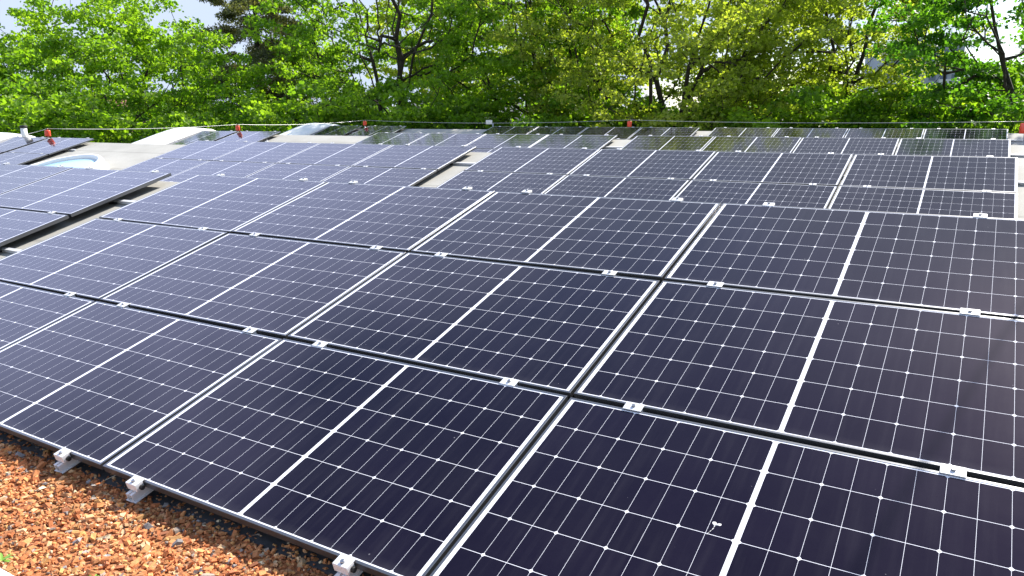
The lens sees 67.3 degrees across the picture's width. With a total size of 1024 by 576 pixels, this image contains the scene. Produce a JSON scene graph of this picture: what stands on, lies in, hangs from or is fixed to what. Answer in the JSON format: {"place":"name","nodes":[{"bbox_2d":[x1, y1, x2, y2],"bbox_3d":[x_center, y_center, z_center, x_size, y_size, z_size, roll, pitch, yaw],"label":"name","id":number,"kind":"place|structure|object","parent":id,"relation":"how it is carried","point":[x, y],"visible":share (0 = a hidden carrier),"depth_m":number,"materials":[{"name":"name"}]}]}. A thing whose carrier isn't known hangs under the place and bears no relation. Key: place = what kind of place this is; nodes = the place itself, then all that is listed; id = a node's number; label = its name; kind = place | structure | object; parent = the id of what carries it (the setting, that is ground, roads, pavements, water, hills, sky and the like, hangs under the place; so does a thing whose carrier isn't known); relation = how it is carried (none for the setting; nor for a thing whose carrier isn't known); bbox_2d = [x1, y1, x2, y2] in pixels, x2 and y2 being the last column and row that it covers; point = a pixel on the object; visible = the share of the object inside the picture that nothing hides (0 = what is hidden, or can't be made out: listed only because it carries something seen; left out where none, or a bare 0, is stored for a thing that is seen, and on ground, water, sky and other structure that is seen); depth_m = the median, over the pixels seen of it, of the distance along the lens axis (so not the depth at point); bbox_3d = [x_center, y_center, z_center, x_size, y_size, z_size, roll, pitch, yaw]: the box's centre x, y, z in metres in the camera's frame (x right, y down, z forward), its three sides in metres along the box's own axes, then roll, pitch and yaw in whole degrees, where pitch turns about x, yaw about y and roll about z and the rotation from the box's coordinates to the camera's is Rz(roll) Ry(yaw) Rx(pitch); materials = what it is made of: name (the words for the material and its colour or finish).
{"place":"outdoors","nodes":[
{"label":"outdoors","id":0,"kind":"place"},
{"bbox_2d":[0,433,371,575],"bbox_3d":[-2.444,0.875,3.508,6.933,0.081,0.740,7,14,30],"label":"gravel","id":1,"kind":"structure","parent":0,"point":[60,482],"depth_m":3.02,"materials":[{"name":"orange gravel"}]},
{"bbox_2d":[48,170,158,213],"bbox_3d":[-4.649,-0.427,6.881,0.086,0.086,3.582,7,30,30],"label":"mounting rail","id":2,"kind":"object","parent":1,"relation":"on","point":[51,212],"visible":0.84,"depth_m":7.31,"materials":[{"name":"metal"}]},
{"bbox_2d":[0,208,68,246],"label":"solar panel","id":3,"kind":"object","parent":2,"relation":"attached to","point":[15,224],"visible":1,"depth_m":7.12,"materials":[{"name":"glass"}]},
{"bbox_2d":[0,168,171,216],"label":"solar panel","id":4,"kind":"object","parent":2,"relation":"attached to","point":[72,192],"visible":0.98,"depth_m":7.95,"materials":[{"name":"glass"}]},
{"bbox_2d":[113,173,224,220],"bbox_3d":[-3.754,-0.312,6.357,0.086,0.086,3.582,7,30,30],"label":"mounting rail","id":5,"kind":"object","parent":1,"relation":"on","point":[120,219],"visible":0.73,"depth_m":6.79,"materials":[{"name":"metal"}]},
{"bbox_2d":[0,282,94,349],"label":"solar panel","id":6,"kind":"object","parent":5,"relation":"attached to","point":[25,311],"visible":0.85,"depth_m":5.18,"materials":[{"name":"glass"}]},
{"bbox_2d":[0,218,227,301],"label":"solar panel","id":7,"kind":"object","parent":5,"relation":"attached to","point":[96,259],"visible":0.9,"depth_m":5.98,"materials":[{"name":"glass"}]},
{"bbox_2d":[99,174,326,232],"bbox_3d":[-2.694,-0.785,6.935,1.762,0.034,1.134,7,31,30],"label":"solar panel","id":8,"kind":"object","parent":5,"relation":"attached to","point":[229,204],"visible":0.86,"depth_m":6.87,"materials":[{"name":"glass"}]},
{"bbox_2d":[116,180,357,307],"bbox_3d":[-2.254,-0.120,5.479,0.086,0.086,3.582,7,30,30],"label":"mounting rail","id":9,"kind":"object","parent":1,"relation":"on","point":[123,304],"visible":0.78,"depth_m":5.87,"materials":[{"name":"metal"}]},
{"bbox_2d":[0,301,281,469],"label":"solar panel","id":10,"kind":"object","parent":9,"relation":"attached to","point":[98,384],"visible":0.91,"depth_m":4.18,"materials":[{"name":"glass"}]},
{"bbox_2d":[53,186,472,473],"bbox_3d":[-1.216,0.013,4.871,0.086,0.086,3.582,7,30,30],"label":"mounting rail","id":11,"kind":"object","parent":1,"relation":"on","point":[65,462],"visible":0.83,"depth_m":3.56,"materials":[{"name":"metal"}]},
{"bbox_2d":[100,233,405,338],"bbox_3d":[-1.743,-0.069,5.177,1.762,0.032,1.134,7,30,30],"label":"solar panel","id":12,"kind":"object","parent":11,"relation":"attached to","point":[276,288],"visible":0.91,"depth_m":5.08,"materials":[{"name":"glass"}]},
{"bbox_2d":[232,182,494,252],"bbox_3d":[-1.169,-0.589,6.041,1.762,0.032,1.134,7,30,30],"label":"solar panel","id":13,"kind":"object","parent":11,"relation":"attached to","point":[406,219],"visible":0.9,"depth_m":5.96,"materials":[{"name":"glass"}]},
{"bbox_2d":[125,189,531,503],"bbox_3d":[-0.744,0.073,4.595,0.086,0.086,3.582,7,30,30],"label":"mounting rail","id":14,"kind":"object","parent":1,"relation":"on","point":[137,492],"visible":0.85,"depth_m":3.29,"materials":[{"name":"metal"}]},
{"bbox_2d":[103,339,567,575],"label":"solar panel","id":15,"kind":"object","parent":14,"relation":"attached to","point":[375,466],"visible":0.98,"depth_m":3.28,"materials":[{"name":"laminate"}]},
{"bbox_2d":[287,252,659,397],"bbox_3d":[-0.216,0.127,4.283,1.762,0.033,1.134,7,30,30],"label":"solar panel","id":16,"kind":"object","parent":14,"relation":"attached to","point":[556,331],"visible":0.95,"depth_m":4.17,"materials":[{"name":"glass"}]},
{"bbox_2d":[332,197,682,575],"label":"mounting rail","id":17,"kind":"object","parent":1,"relation":"on","point":[343,564],"visible":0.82,"depth_m":2.69,"materials":[{"name":"metal"}]},
{"bbox_2d":[411,191,720,281],"bbox_3d":[0.358,-0.394,5.148,1.762,0.032,1.134,7,30,30],"label":"solar panel","id":18,"kind":"object","parent":17,"relation":"attached to","point":[652,239],"visible":0.91,"depth_m":5.05,"materials":[{"name":"glass"}]},
{"bbox_2d":[623,202,774,411],"bbox_3d":[0.805,0.271,3.688,0.086,0.086,3.582,7,30,30],"label":"mounting rail","id":19,"kind":"object","parent":1,"relation":"on","point":[633,406],"visible":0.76,"depth_m":3.26,"materials":[{"name":"metal"}]},
{"bbox_2d":[430,397,1023,575],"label":"solar panel","id":20,"kind":"object","parent":19,"relation":"on","point":[588,488],"visible":1,"depth_m":2.64,"materials":[{"name":"laminate"}]},
{"bbox_2d":[664,203,1023,319],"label":"solar panel","id":21,"kind":"object","parent":19,"relation":"on","point":[949,263],"visible":0.92,"depth_m":4.17,"materials":[{"name":"glass"}]},
{"bbox_2d":[939,213,986,477],"bbox_3d":[1.814,0.400,3.096,0.086,0.086,3.582,7,30,30],"label":"mounting rail","id":22,"kind":"object","parent":1,"relation":"on","point":[952,470],"visible":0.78,"depth_m":2.67,"materials":[{"name":"metal"}]},
{"bbox_2d":[574,281,1023,487],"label":"solar panel","id":23,"kind":"object","parent":22,"relation":"attached to","point":[927,389],"visible":0.97,"depth_m":3.28,"materials":[{"name":"laminate"}]},
{"bbox_2d":[0,0,1023,109],"label":"sky","id":24,"kind":"structure","parent":0,"point":[206,13],"materials":[{"name":"white"}]},
{"bbox_2d":[864,38,964,106],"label":"tower block","id":25,"kind":"structure","parent":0,"point":[874,63],"depth_m":200.42,"materials":[{"name":"glass"}]},
{"label":"ground","id":26,"kind":"structure","parent":0,"visible":0},
{"bbox_2d":[0,73,140,142],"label":"shrub","id":27,"kind":"object","parent":26,"relation":"on","point":[14,111],"visible":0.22,"depth_m":29.53,"materials":[{"name":"green plant"}]},
{"bbox_2d":[0,0,269,142],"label":"maple tree","id":28,"kind":"object","parent":26,"relation":"on","point":[89,50],"visible":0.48,"depth_m":36.70,"materials":[{"name":"green plant"}]},
{"bbox_2d":[91,97,235,142],"bbox_3d":[-15.238,-4.582,34.421,7.571,7.824,7.487,0,12,1],"label":"shrub","id":29,"kind":"object","parent":26,"relation":"on","point":[125,136],"visible":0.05,"depth_m":33.07,"materials":[{"name":"green plant"}]},
{"bbox_2d":[157,111,297,133],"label":"shrub","id":30,"kind":"object","parent":26,"relation":"on","point":[191,122],"visible":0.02,"depth_m":30.20,"materials":[{"name":"green plant"}]},
{"bbox_2d":[172,0,327,126],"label":"pine tree","id":31,"kind":"object","parent":26,"relation":"on","point":[235,10],"visible":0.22,"depth_m":51.31,"materials":[{"name":"green plant"}]},
{"bbox_2d":[218,79,398,134],"bbox_3d":[-9.357,-4.970,34.563,8.168,8.535,8.260,7,14,29],"label":"shrub","id":32,"kind":"object","parent":26,"relation":"on","point":[265,116],"visible":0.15,"depth_m":33.07,"materials":[{"name":"green plant"}]},
{"bbox_2d":[241,35,396,124],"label":"background tree","id":33,"kind":"object","parent":26,"relation":"on","point":[356,68],"visible":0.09,"depth_m":53.43,"materials":[{"name":"green plant"}]},
{"bbox_2d":[227,0,569,128],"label":"maple tree","id":34,"kind":"object","parent":26,"relation":"on","point":[309,36],"visible":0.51,"depth_m":37.36,"materials":[{"name":"green plant"}]},
{"bbox_2d":[359,0,518,106],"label":"background tree","id":35,"kind":"object","parent":26,"relation":"on","point":[386,70],"visible":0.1,"depth_m":54.06,"materials":[{"name":"green plant"}]},
{"bbox_2d":[374,70,538,128],"bbox_3d":[-2.712,-5.406,35.740,8.508,8.891,8.604,-7,14,-30],"label":"shrub","id":36,"kind":"object","parent":26,"relation":"on","point":[442,114],"visible":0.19,"depth_m":33.61,"materials":[{"name":"green plant"}]},
{"bbox_2d":[0,123,1023,575],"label":"building","id":37,"kind":"structure","parent":26,"relation":"on","point":[110,155],"depth_m":12.52,"materials":[{"name":"concrete"}]},
{"bbox_3d":[-0.758,-1.466,11.128,0.086,0.085,3.582,7,30,30],"label":"rail","id":38,"kind":"object","parent":37,"relation":"on","visible":0},
{"bbox_2d":[464,147,599,174],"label":"solar panel","id":39,"kind":"object","parent":38,"relation":"attached to","point":[563,161],"visible":0.97,"depth_m":11.65,"materials":[{"name":"glass"}]},
{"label":"rail","id":40,"kind":"object","parent":37,"relation":"on","visible":0},
{"bbox_2d":[544,175,689,199],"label":"solar panel","id":41,"kind":"object","parent":40,"relation":"attached to","point":[636,188],"visible":0.6,"depth_m":10.05,"materials":[{"name":"glass"}]},
{"bbox_2d":[569,149,716,180],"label":"solar panel","id":42,"kind":"object","parent":40,"relation":"attached to","point":[674,164],"visible":0.98,"depth_m":10.76,"materials":[{"name":"glass"}]},
{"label":"rail","id":43,"kind":"object","parent":37,"relation":"on","visible":0},
{"bbox_2d":[828,186,1017,218],"bbox_3d":[4.312,-0.831,8.157,1.762,0.032,1.134,7,31,30],"label":"solar panel","id":44,"kind":"object","parent":43,"relation":"attached to","point":[956,203],"visible":0.62,"depth_m":8.27,"materials":[{"name":"glass"}]},
{"bbox_2d":[839,154,1017,192],"bbox_3d":[4.883,-1.352,9.023,1.762,0.033,1.134,7,31,30],"label":"solar panel","id":45,"kind":"object","parent":43,"relation":"attached to","point":[978,174],"visible":0.97,"depth_m":8.97,"materials":[{"name":"glass"}]},
{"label":"rail","id":46,"kind":"object","parent":37,"relation":"on","visible":0},
{"bbox_2d":[324,166,436,185],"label":"solar panel","id":47,"kind":"object","parent":46,"relation":"attached to","point":[389,176],"visible":0.62,"depth_m":12.08,"materials":[{"name":"laminate"}]},
{"bbox_2d":[353,145,476,170],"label":"solar panel","id":48,"kind":"object","parent":46,"relation":"attached to","point":[437,158],"visible":0.98,"depth_m":12.78,"materials":[{"name":"glass"}]},
{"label":"rail","id":49,"kind":"object","parent":37,"relation":"on","visible":0},
{"bbox_2d":[122,158,207,180],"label":"solar panel","id":50,"kind":"object","parent":49,"relation":"attached to","point":[173,167],"visible":0.6,"depth_m":14.77,"materials":[{"name":"laminate"}]},
{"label":"rail","id":51,"kind":"object","parent":37,"relation":"on","visible":0},
{"bbox_2d":[9,137,93,154],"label":"solar panel","id":52,"kind":"object","parent":51,"relation":"attached to","point":[52,145],"visible":0.97,"depth_m":18.24,"materials":[{"name":"laminate"}]},
{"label":"rail","id":53,"kind":"object","parent":37,"relation":"on","visible":0},
{"bbox_2d":[0,137,46,152],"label":"solar panel","id":54,"kind":"object","parent":53,"relation":"attached to","point":[10,144],"visible":0.95,"depth_m":19.20,"materials":[{"name":"laminate"}]},
{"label":"rail","id":55,"kind":"object","parent":37,"relation":"on","visible":0},
{"bbox_2d":[622,136,714,150],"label":"solar panel","id":56,"kind":"object","parent":55,"relation":"attached to","point":[688,143],"visible":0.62,"depth_m":16.46,"materials":[{"name":"laminate"}]},
{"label":"rail","id":57,"kind":"object","parent":37,"relation":"on","visible":0},
{"bbox_2d":[895,138,1010,156],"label":"solar panel","id":58,"kind":"object","parent":57,"relation":"attached to","point":[960,147],"visible":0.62,"depth_m":13.78,"materials":[{"name":"laminate"}]},
{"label":"rail","id":59,"kind":"object","parent":37,"relation":"on","visible":0},
{"bbox_2d":[529,135,616,149],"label":"solar panel","id":60,"kind":"object","parent":59,"relation":"attached to","point":[600,142],"visible":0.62,"depth_m":17.58,"materials":[{"name":"glass"}]},
{"bbox_2d":[461,112,577,128],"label":"shrub","id":61,"kind":"object","parent":26,"relation":"on","point":[542,117],"visible":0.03,"depth_m":30.42,"materials":[{"name":"green plant"}]},
{"bbox_2d":[407,0,660,128],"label":"maple tree","id":62,"kind":"object","parent":26,"relation":"on","point":[637,12],"visible":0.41,"depth_m":35.82,"materials":[{"name":"green plant"}]},
{"bbox_2d":[476,0,660,107],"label":"background tree","id":63,"kind":"object","parent":26,"relation":"on","point":[504,50],"visible":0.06,"depth_m":51.12,"materials":[{"name":"green plant"}]},
{"bbox_2d":[514,84,643,126],"bbox_3d":[3.195,-5.154,35.403,8.260,8.535,8.167,0,12,-1],"label":"shrub","id":64,"kind":"object","parent":26,"relation":"on","point":[569,117],"visible":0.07,"depth_m":32.79,"materials":[{"name":"green plant"}]},
{"bbox_2d":[465,0,872,130],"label":"maple tree","id":65,"kind":"object","parent":26,"relation":"on","point":[733,74],"visible":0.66,"depth_m":30.92,"materials":[{"name":"green plant"}]},
{"bbox_2d":[626,95,774,130],"bbox_3d":[8.224,-4.496,34.029,7.487,7.824,7.571,-7,14,-31],"label":"shrub","id":66,"kind":"object","parent":26,"relation":"on","point":[675,110],"visible":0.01,"depth_m":32.67,"materials":[{"name":"green plant"}]},
{"bbox_2d":[674,84,852,130],"bbox_3d":[9.716,-4.085,31.329,7.827,8.180,7.915,6,14,27],"label":"shrub","id":67,"kind":"object","parent":26,"relation":"on","point":[803,95],"visible":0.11,"depth_m":29.33,"materials":[{"name":"green plant"}]},
{"bbox_2d":[616,0,929,118],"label":"maple tree","id":68,"kind":"object","parent":26,"relation":"on","point":[841,41],"visible":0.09,"depth_m":36.38,"materials":[{"name":"green plant"}]},
{"bbox_2d":[727,82,900,128],"bbox_3d":[12.842,-4.685,33.258,8.260,8.535,8.167,0,12,-2],"label":"shrub","id":69,"kind":"object","parent":26,"relation":"on","point":[864,118],"visible":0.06,"depth_m":30.53,"materials":[{"name":"green plant"}]},
{"bbox_2d":[718,0,991,123],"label":"maple tree","id":70,"kind":"object","parent":26,"relation":"on","point":[850,80],"visible":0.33,"depth_m":33.01,"materials":[{"name":"green plant"}]},
{"bbox_2d":[805,77,958,128],"bbox_3d":[16.191,-4.922,34.345,8.167,8.535,8.260,-8,15,-32],"label":"shrub","id":71,"kind":"object","parent":26,"relation":"on","point":[915,81],"visible":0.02,"depth_m":31.32,"materials":[{"name":"green plant"}]},
{"bbox_2d":[837,64,1023,128],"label":"shrub","id":72,"kind":"object","parent":26,"relation":"on","point":[884,94],"visible":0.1,"depth_m":29.61,"materials":[{"name":"green plant"}]},
{"bbox_2d":[851,0,1023,131],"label":"maple tree","id":73,"kind":"object","parent":26,"relation":"on","point":[933,14],"visible":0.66,"depth_m":26.05,"materials":[{"name":"green plant"}]},
{"bbox_2d":[891,94,1023,132],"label":"shrub","id":74,"kind":"object","parent":26,"relation":"on","point":[1014,127],"visible":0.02,"depth_m":26.82,"materials":[{"name":"green plant"}]},
{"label":"rail","id":75,"kind":"object","parent":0,"visible":0},
{"bbox_2d":[0,164,72,193],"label":"solar panel","id":76,"kind":"object","parent":75,"relation":"attached to","point":[13,176],"visible":0.85,"depth_m":8.91,"materials":[{"name":"glass"}]},
{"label":"rail","id":77,"kind":"object","parent":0,"visible":0},
{"bbox_2d":[675,180,837,208],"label":"solar panel","id":78,"kind":"object","parent":77,"relation":"attached to","point":[798,195],"visible":0.6,"depth_m":9.17,"materials":[{"name":"glass"}]},
{"bbox_2d":[692,152,852,185],"bbox_3d":[3.357,-1.547,9.917,1.762,0.035,1.134,7,31,30],"label":"solar panel","id":79,"kind":"object","parent":77,"relation":"attached to","point":[824,169],"visible":0.98,"depth_m":9.86,"materials":[{"name":"glass"}]},
{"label":"rail","id":80,"kind":"object","parent":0,"visible":0},
{"bbox_2d":[247,163,350,180],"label":"solar panel","id":81,"kind":"object","parent":80,"relation":"attached to","point":[299,171],"visible":0.62,"depth_m":12.99,"materials":[{"name":"glass"}]},
{"bbox_2d":[278,143,391,165],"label":"solar panel","id":82,"kind":"object","parent":80,"relation":"on","point":[334,154],"visible":0.98,"depth_m":13.69,"materials":[{"name":"glass"}]},
{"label":"rail","id":83,"kind":"object","parent":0,"visible":0},
{"bbox_2d":[162,161,275,181],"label":"solar panel","id":84,"kind":"object","parent":83,"relation":"attached to","point":[238,169],"visible":0.62,"depth_m":13.86,"materials":[{"name":"glass"}]},
{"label":"rail","id":85,"kind":"object","parent":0,"visible":0},
{"bbox_2d":[701,136,801,152],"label":"solar panel","id":86,"kind":"object","parent":85,"relation":"attached to","point":[755,144],"visible":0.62,"depth_m":15.57,"materials":[{"name":"glass"}]},
{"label":"rail","id":87,"kind":"object","parent":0,"visible":0},
{"bbox_2d":[792,137,899,156],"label":"solar panel","id":88,"kind":"object","parent":87,"relation":"attached to","point":[873,146],"visible":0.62,"depth_m":14.68,"materials":[{"name":"glass"}]},
{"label":"rail","id":89,"kind":"object","parent":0,"visible":0},
{"bbox_2d":[467,134,547,148],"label":"solar panel","id":90,"kind":"object","parent":89,"relation":"attached to","point":[492,141],"visible":0.72,"depth_m":18.46,"materials":[{"name":"glass"}]},
{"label":"rail","id":91,"kind":"object","parent":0,"visible":0},
{"bbox_2d":[410,133,485,145],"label":"solar panel","id":92,"kind":"object","parent":91,"relation":"attached to","point":[438,139],"visible":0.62,"depth_m":19.37,"materials":[{"name":"glass"}]},
{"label":"rail","id":93,"kind":"object","parent":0,"visible":0},
{"bbox_2d":[355,133,428,144],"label":"solar panel","id":94,"kind":"object","parent":93,"relation":"attached to","point":[394,138],"visible":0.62,"depth_m":20.27,"materials":[{"name":"glass"}]},
{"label":"rail","id":95,"kind":"object","parent":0,"visible":0},
{"bbox_2d":[217,131,280,141],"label":"solar panel","id":96,"kind":"object","parent":95,"relation":"attached to","point":[251,136],"visible":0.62,"depth_m":23.03,"materials":[{"name":"laminate"}]},
{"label":"rail","id":97,"kind":"object","parent":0,"visible":0},
{"bbox_2d":[173,131,236,141],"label":"solar panel","id":98,"kind":"object","parent":97,"relation":"attached to","point":[208,135],"visible":0.86,"depth_m":23.93,"materials":[{"name":"laminate"}]},
{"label":"rail","id":99,"kind":"object","parent":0,"visible":0},
{"bbox_2d":[708,128,778,136],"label":"solar panel","id":100,"kind":"object","parent":99,"relation":"attached to","point":[750,132],"visible":0.62,"depth_m":21.25,"materials":[{"name":"laminate"}]},
{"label":"rail","id":101,"kind":"object","parent":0,"visible":0},
{"bbox_2d":[773,128,848,137],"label":"solar panel","id":102,"kind":"object","parent":101,"relation":"attached to","point":[817,132],"visible":0.62,"depth_m":20.38,"materials":[{"name":"laminate"}]},
{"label":"rail","id":103,"kind":"object","parent":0,"visible":0},
{"bbox_2d":[844,128,924,141],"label":"solar panel","id":104,"kind":"object","parent":103,"relation":"attached to","point":[886,133],"visible":0.62,"depth_m":19.48,"materials":[{"name":"laminate"}]},
{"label":"rail","id":105,"kind":"object","parent":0,"visible":0},
{"bbox_2d":[922,129,1007,139],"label":"solar panel","id":106,"kind":"object","parent":105,"relation":"attached to","point":[999,134],"visible":0.62,"depth_m":18.59,"materials":[{"name":"laminate"}]},
{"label":"rail","id":107,"kind":"object","parent":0,"visible":0},
{"bbox_2d":[628,127,699,138],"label":"solar panel","id":108,"kind":"object","parent":107,"relation":"attached to","point":[657,131],"visible":0.76,"depth_m":22.38,"materials":[{"name":"glass"}]},
{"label":"rail","id":109,"kind":"object","parent":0,"visible":0},
{"bbox_2d":[578,127,641,138],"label":"solar panel","id":110,"kind":"object","parent":109,"relation":"attached to","point":[624,132],"visible":0.76,"depth_m":23.24,"materials":[{"name":"glass"}]},
{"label":"rail","id":111,"kind":"object","parent":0,"visible":0},
{"bbox_2d":[436,171,566,193],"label":"solar panel","id":112,"kind":"object","parent":111,"relation":"on","point":[511,182],"visible":0.62,"depth_m":10.96,"materials":[{"name":"glass"}]},
{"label":"rail","id":113,"kind":"object","parent":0,"visible":0},
{"bbox_2d":[154,141,253,160],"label":"solar panel","id":114,"kind":"object","parent":113,"relation":"on","point":[205,150],"visible":0.93,"depth_m":15.48,"materials":[{"name":"glass"}]},
{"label":"rail","id":115,"kind":"object","parent":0,"visible":0},
{"bbox_2d":[212,142,318,162],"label":"solar panel","id":116,"kind":"object","parent":115,"relation":"on","point":[269,152],"visible":0.97,"depth_m":14.59,"materials":[{"name":"glass"}]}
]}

